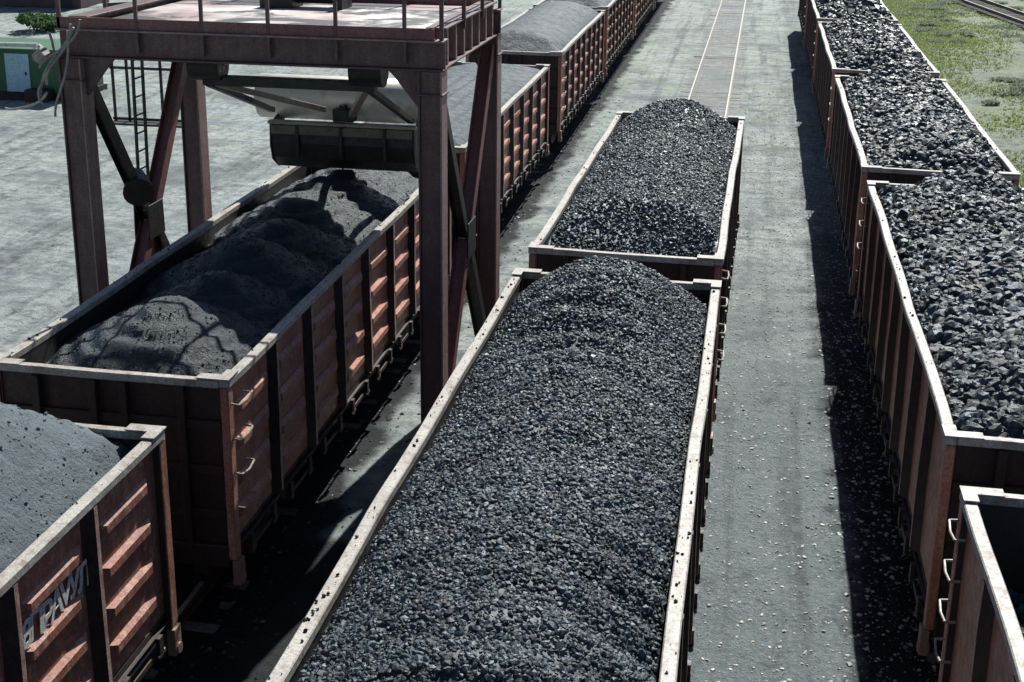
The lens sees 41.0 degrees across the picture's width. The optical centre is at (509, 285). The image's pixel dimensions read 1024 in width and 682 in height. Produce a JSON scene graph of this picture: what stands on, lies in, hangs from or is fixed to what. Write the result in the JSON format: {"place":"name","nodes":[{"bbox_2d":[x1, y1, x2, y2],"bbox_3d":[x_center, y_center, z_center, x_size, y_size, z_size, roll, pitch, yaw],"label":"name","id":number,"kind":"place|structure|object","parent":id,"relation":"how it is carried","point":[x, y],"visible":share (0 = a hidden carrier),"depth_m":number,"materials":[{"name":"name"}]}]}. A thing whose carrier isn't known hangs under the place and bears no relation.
{"place":"outdoors","nodes":[
{"label":"outdoors","id":0,"kind":"place"},
{"bbox_2d":[0,0,108,7],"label":"brown shed","id":1,"kind":"structure","parent":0,"point":[63,3],"depth_m":87.37,"materials":[{"name":"metal"}]},
{"bbox_2d":[60,0,71,7],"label":"door","id":2,"kind":"structure","parent":1,"relation":"in","point":[63,3],"depth_m":86.99,"materials":[{"name":"metal"}]},
{"bbox_2d":[0,126,270,337],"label":"gravel","id":3,"kind":"structure","parent":0,"point":[107,200],"depth_m":39.52,"materials":[{"name":"grey gravel"}]},
{"bbox_2d":[0,0,1023,681],"bbox_3d":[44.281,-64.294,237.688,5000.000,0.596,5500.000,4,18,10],"label":"ground","id":4,"kind":"structure","parent":0,"point":[38,274],"depth_m":28.10,"materials":[{"name":"grey concrete"}]},
{"bbox_2d":[15,11,62,30],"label":"bush","id":5,"kind":"object","parent":4,"relation":"on","point":[39,20],"visible":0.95,"depth_m":75.17,"materials":[{"name":"green plant"}]},
{"bbox_2d":[0,37,107,102],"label":"green hut","id":6,"kind":"object","parent":4,"relation":"on","point":[21,73],"visible":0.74,"depth_m":54.61,"materials":[{"name":"paint"}]},
{"bbox_2d":[4,53,30,91],"bbox_3d":[-19.626,-8.494,54.661,1.030,1.529,0.088,4,18,10],"label":"door","id":7,"kind":"structure","parent":6,"relation":"in","point":[17,69],"depth_m":54.65,"materials":[{"name":"blue paint"}]},
{"bbox_2d":[5,0,502,424],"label":"loading gantry","id":8,"kind":"object","parent":4,"relation":"on","point":[416,49],"visible":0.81,"depth_m":22.05,"materials":[{"name":"brown metal"}]},
{"bbox_2d":[186,62,417,171],"bbox_3d":[-3.403,-3.193,24.663,3.480,2.797,4.140,4,18,10],"label":"coal leveller","id":9,"kind":"object","parent":8,"relation":"hanging from","point":[342,139],"visible":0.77,"depth_m":25.70,"materials":[{"name":"metal"}]},
{"bbox_2d":[130,8,655,681],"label":"railway track","id":10,"kind":"structure","parent":4,"relation":"on","point":[196,596],"depth_m":18.35,"materials":[{"name":"metal"}]},
{"bbox_2d":[0,423,182,681],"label":"coal wagon","id":11,"kind":"object","parent":10,"relation":"on","point":[87,588],"visible":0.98,"depth_m":13.97,"materials":[{"name":"paint"}]},
{"bbox_2d":[0,402,130,572],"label":"coal load","id":12,"kind":"object","parent":11,"relation":"on","point":[53,469],"visible":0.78,"depth_m":13.93},
{"bbox_2d":[0,166,451,584],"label":"coal wagon","id":13,"kind":"object","parent":10,"relation":"on","point":[245,438],"visible":0.55,"depth_m":18.35,"materials":[{"name":"metal"}]},
{"bbox_2d":[45,168,418,375],"bbox_3d":[-3.841,0.034,23.007,2.874,2.632,12.540,4,18,9],"label":"coal load","id":14,"kind":"object","parent":13,"relation":"on","point":[231,294],"visible":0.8,"depth_m":20.48},
{"bbox_2d":[358,61,549,264],"bbox_3d":[-1.417,-3.342,36.430,3.358,3.381,13.910,4,18,9],"label":"coal wagon","id":15,"kind":"object","parent":10,"relation":"on","point":[524,122],"visible":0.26,"depth_m":37.50,"materials":[{"name":"metal"}]},
{"bbox_2d":[368,64,539,145],"bbox_3d":[-1.410,-3.966,36.234,2.874,2.378,12.540,4,18,9],"label":"coal load","id":16,"kind":"object","parent":15,"relation":"on","point":[461,80],"visible":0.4,"depth_m":36.79},
{"bbox_2d":[466,8,604,151],"bbox_3d":[1.224,-7.700,50.166,3.358,3.499,13.910,4,18,9],"label":"coal wagon","id":17,"kind":"object","parent":10,"relation":"on","point":[576,67],"visible":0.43,"depth_m":46.45,"materials":[{"name":"metal"}]},
{"bbox_2d":[501,1,598,52],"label":"coal load","id":18,"kind":"object","parent":17,"relation":"on","point":[548,26],"visible":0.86,"depth_m":47.21},
{"bbox_2d":[533,0,633,79],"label":"coal wagon","id":19,"kind":"object","parent":10,"relation":"on","point":[618,29],"visible":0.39,"depth_m":61.07,"materials":[{"name":"metal"}]},
{"bbox_2d":[543,0,611,6],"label":"coal load","id":20,"kind":"object","parent":19,"relation":"on","point":[592,3],"visible":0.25,"depth_m":57.55},
{"bbox_2d":[628,0,653,37],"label":"coal wagon","id":21,"kind":"object","parent":10,"relation":"on","point":[642,8],"visible":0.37,"depth_m":73.36,"materials":[{"name":"metal"}]},
{"bbox_2d":[156,84,632,680],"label":"spilt coal","id":22,"kind":"object","parent":4,"relation":"on","point":[350,452],"visible":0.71,"depth_m":21.50,"materials":[{"name":"black stone"}]},
{"bbox_2d":[678,0,752,117],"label":"railway track","id":23,"kind":"structure","parent":4,"relation":"on","point":[729,93],"depth_m":68.27,"materials":[{"name":"metal"}]},
{"bbox_2d":[266,268,721,681],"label":"coal wagon","id":24,"kind":"object","parent":23,"relation":"on","point":[678,638],"visible":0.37,"depth_m":14.20,"materials":[{"name":"paint"}]},
{"bbox_2d":[296,255,707,681],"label":"coal load","id":25,"kind":"object","parent":24,"relation":"on","point":[528,532],"visible":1,"depth_m":12.74},
{"bbox_2d":[4,82,1003,678],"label":"coal crumbs","id":26,"kind":"object","parent":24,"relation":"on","point":[442,400],"visible":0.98,"depth_m":15.30,"materials":[{"name":"black stone"}]},
{"bbox_2d":[528,111,744,421],"bbox_3d":[3.034,-0.778,28.438,3.358,3.381,13.910,4,18,10],"label":"coal wagon","id":27,"kind":"object","parent":23,"relation":"on","point":[544,256],"visible":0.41,"depth_m":23.05,"materials":[{"name":"metal"}]},
{"bbox_2d":[549,98,736,257],"bbox_3d":[3.045,-1.651,28.163,2.877,2.902,12.540,4,18,10],"label":"coal load","id":28,"kind":"object","parent":27,"relation":"on","point":[654,182],"visible":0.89,"depth_m":25.46},
{"bbox_2d":[693,90,941,681],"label":"gravel","id":29,"kind":"structure","parent":4,"relation":"on","point":[811,565],"depth_m":23.35,"materials":[{"name":"grey gravel"}]},
{"bbox_2d":[778,69,916,659],"bbox_3d":[9.573,-2.387,39.947,3.190,0.102,59.884,4,18,10],"label":"spilt coal","id":30,"kind":"object","parent":4,"relation":"on","point":[905,561],"visible":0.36,"depth_m":22.82,"materials":[{"name":"black stone"}]},
{"bbox_2d":[797,2,940,662],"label":"railway track","id":31,"kind":"structure","parent":4,"relation":"on","point":[931,657],"depth_m":20.50,"materials":[{"name":"metal"}]},
{"bbox_2d":[798,0,807,43],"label":"coal wagon","id":32,"kind":"object","parent":31,"relation":"on","point":[802,11],"visible":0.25,"depth_m":71.71,"materials":[{"name":"metal"}]},
{"bbox_2d":[803,0,897,87],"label":"coal wagon","id":33,"kind":"object","parent":31,"relation":"on","point":[813,18],"visible":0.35,"depth_m":59.06,"materials":[{"name":"metal"}]},
{"bbox_2d":[814,0,892,21],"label":"coal load","id":34,"kind":"object","parent":33,"relation":"on","point":[835,9],"visible":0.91,"depth_m":55.88},
{"bbox_2d":[812,21,939,158],"bbox_3d":[12.444,-6.718,47.660,3.358,3.381,13.910,4,18,10],"label":"coal wagon","id":35,"kind":"object","parent":31,"relation":"on","point":[827,70],"visible":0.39,"depth_m":45.49,"materials":[{"name":"metal"}]},
{"bbox_2d":[823,10,931,76],"bbox_3d":[12.453,-7.586,47.379,2.935,2.896,12.677,4,18,10],"label":"coal load","id":36,"kind":"object","parent":35,"relation":"on","point":[863,40],"visible":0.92,"depth_m":45.30},
{"bbox_2d":[826,75,1020,294],"bbox_3d":[9.962,-2.615,34.526,3.358,3.381,13.910,4,18,10],"label":"coal wagon","id":37,"kind":"object","parent":31,"relation":"on","point":[853,172],"visible":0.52,"depth_m":31.54,"materials":[{"name":"metal"}]},
{"bbox_2d":[842,61,1005,180],"bbox_3d":[9.979,-3.482,34.273,2.932,2.878,12.697,4,18,10],"label":"coal load","id":38,"kind":"object","parent":37,"relation":"on","point":[908,115],"visible":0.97,"depth_m":31.81},
{"bbox_2d":[854,180,1023,655],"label":"coal wagon","id":39,"kind":"object","parent":31,"relation":"on","point":[939,459],"visible":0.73,"depth_m":17.79,"materials":[{"name":"metal"}]},
{"bbox_2d":[878,167,1023,438],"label":"coal load","id":40,"kind":"object","parent":39,"relation":"on","point":[957,235],"visible":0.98,"depth_m":19.99},
{"bbox_2d":[934,486,1023,681],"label":"coal wagon","id":41,"kind":"object","parent":31,"relation":"on","point":[983,639],"visible":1,"depth_m":13.61,"materials":[{"name":"metal"}]},
{"bbox_2d":[1007,588,1023,636],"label":"coal load","id":42,"kind":"object","parent":41,"relation":"on","point":[1017,600],"visible":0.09,"depth_m":13.71},
{"bbox_2d":[895,12,932,16],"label":"weed clump","id":43,"kind":"object","parent":4,"relation":"on","point":[909,14],"visible":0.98,"depth_m":86.91,"materials":[{"name":"green plant"}]},
{"bbox_2d":[914,27,938,31],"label":"weed clump","id":44,"kind":"object","parent":4,"relation":"on","point":[923,28],"visible":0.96,"depth_m":79.61,"materials":[{"name":"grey plant"}]},
{"bbox_2d":[915,20,939,25],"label":"weed clump","id":45,"kind":"object","parent":4,"relation":"on","point":[926,22],"visible":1,"depth_m":81.66,"materials":[{"name":"green plant"}]},
{"bbox_2d":[912,3,945,6],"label":"weed clump","id":46,"kind":"object","parent":4,"relation":"on","point":[920,5],"visible":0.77,"depth_m":92.91,"materials":[{"name":"green plant"}]},
{"bbox_2d":[919,6,946,9],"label":"weed clump","id":47,"kind":"object","parent":4,"relation":"on","point":[930,8],"visible":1,"depth_m":90.26,"materials":[{"name":"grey plant"}]},
{"bbox_2d":[926,38,946,42],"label":"weed clump","id":48,"kind":"object","parent":4,"relation":"on","point":[937,40],"visible":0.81,"depth_m":75.02,"materials":[{"name":"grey plant"}]},
{"bbox_2d":[928,14,944,17],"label":"weed clump","id":49,"kind":"object","parent":4,"relation":"on","point":[934,16],"visible":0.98,"depth_m":86.32,"materials":[{"name":"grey plant"}]},
{"bbox_2d":[930,30,954,35],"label":"weed clump","id":50,"kind":"object","parent":4,"relation":"on","point":[942,33],"visible":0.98,"depth_m":77.73,"materials":[{"name":"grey plant"}]},
{"bbox_2d":[937,18,959,21],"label":"weed clump","id":51,"kind":"object","parent":4,"relation":"on","point":[946,20],"visible":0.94,"depth_m":83.69,"materials":[{"name":"green plant"}]},
{"bbox_2d":[935,10,969,13],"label":"weed clump","id":52,"kind":"object","parent":4,"relation":"on","point":[949,12],"visible":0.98,"depth_m":88.96,"materials":[{"name":"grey plant"}]},
{"bbox_2d":[937,0,967,2],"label":"weed clump","id":53,"kind":"object","parent":4,"relation":"on","point":[954,1],"visible":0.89,"depth_m":94.91,"materials":[{"name":"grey plant"}]},
{"bbox_2d":[947,39,966,43],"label":"weed clump","id":54,"kind":"object","parent":4,"relation":"on","point":[959,41],"visible":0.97,"depth_m":73.98,"materials":[{"name":"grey plant"}]},
{"bbox_2d":[956,6,977,11],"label":"weed clump","id":55,"kind":"object","parent":4,"relation":"on","point":[970,9],"visible":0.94,"depth_m":90.80,"materials":[{"name":"green plant"}]},
{"bbox_2d":[959,31,975,35],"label":"weed clump","id":56,"kind":"object","parent":4,"relation":"on","point":[968,33],"visible":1,"depth_m":77.94,"materials":[{"name":"green plant"}]},
{"bbox_2d":[953,0,1023,29],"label":"railway track","id":57,"kind":"structure","parent":4,"relation":"on","point":[1005,14],"depth_m":88.71,"materials":[{"name":"metal"}]},
{"bbox_2d":[980,99,999,105],"bbox_3d":[19.910,-7.592,56.753,0.821,0.272,1.119,4,18,10],"label":"weed clump","id":58,"kind":"object","parent":4,"relation":"on","point":[987,102],"visible":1,"depth_m":56.49,"materials":[{"name":"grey plant"}]},
{"bbox_2d":[978,24,1015,29],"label":"weed clump","id":59,"kind":"object","parent":4,"relation":"on","point":[1000,26],"visible":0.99,"depth_m":81.52,"materials":[{"name":"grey plant"}]},
{"bbox_2d":[993,1,1008,3],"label":"weed clump","id":60,"kind":"object","parent":4,"relation":"on","point":[999,2],"visible":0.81,"depth_m":94.75,"materials":[{"name":"green plant"}]},
{"bbox_2d":[989,76,1018,82],"bbox_3d":[22.542,-9.369,62.376,1.288,0.272,1.328,4,18,10],"label":"weed clump","id":61,"kind":"object","parent":4,"relation":"on","point":[1005,79],"visible":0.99,"depth_m":62.33,"materials":[{"name":"green plant"}]},
{"bbox_2d":[991,89,1023,96],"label":"weed clump","id":62,"kind":"object","parent":4,"relation":"on","point":[1011,93],"visible":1,"depth_m":58.86,"materials":[{"name":"green plant"}]},
{"bbox_2d":[994,31,1023,37],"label":"weed clump","id":63,"kind":"object","parent":4,"relation":"on","point":[1008,35],"visible":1,"depth_m":77.71,"materials":[{"name":"green plant"}]},
{"bbox_2d":[1003,24,1022,29],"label":"weed clump","id":64,"kind":"object","parent":4,"relation":"on","point":[1013,26],"visible":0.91,"depth_m":81.32,"materials":[{"name":"green plant"}]},
{"bbox_2d":[1008,83,1023,90],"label":"weed clump","id":65,"kind":"object","parent":4,"relation":"on","point":[1018,86],"visible":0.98,"depth_m":59.71,"materials":[{"name":"green plant"}]},
{"bbox_2d":[1008,6,1023,9],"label":"weed clump","id":66,"kind":"object","parent":4,"relation":"on","point":[1018,7],"visible":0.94,"depth_m":91.44,"materials":[{"name":"green plant"}]},
{"bbox_2d":[1011,77,1023,82],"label":"weed clump","id":67,"kind":"object","parent":4,"relation":"on","point":[1021,80],"visible":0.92,"depth_m":62.26,"materials":[{"name":"green plant"}]},
{"bbox_2d":[882,0,1023,187],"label":"grass","id":68,"kind":"structure","parent":0,"point":[945,26],"depth_m":72.10,"materials":[{"name":"green plant"}]}
]}

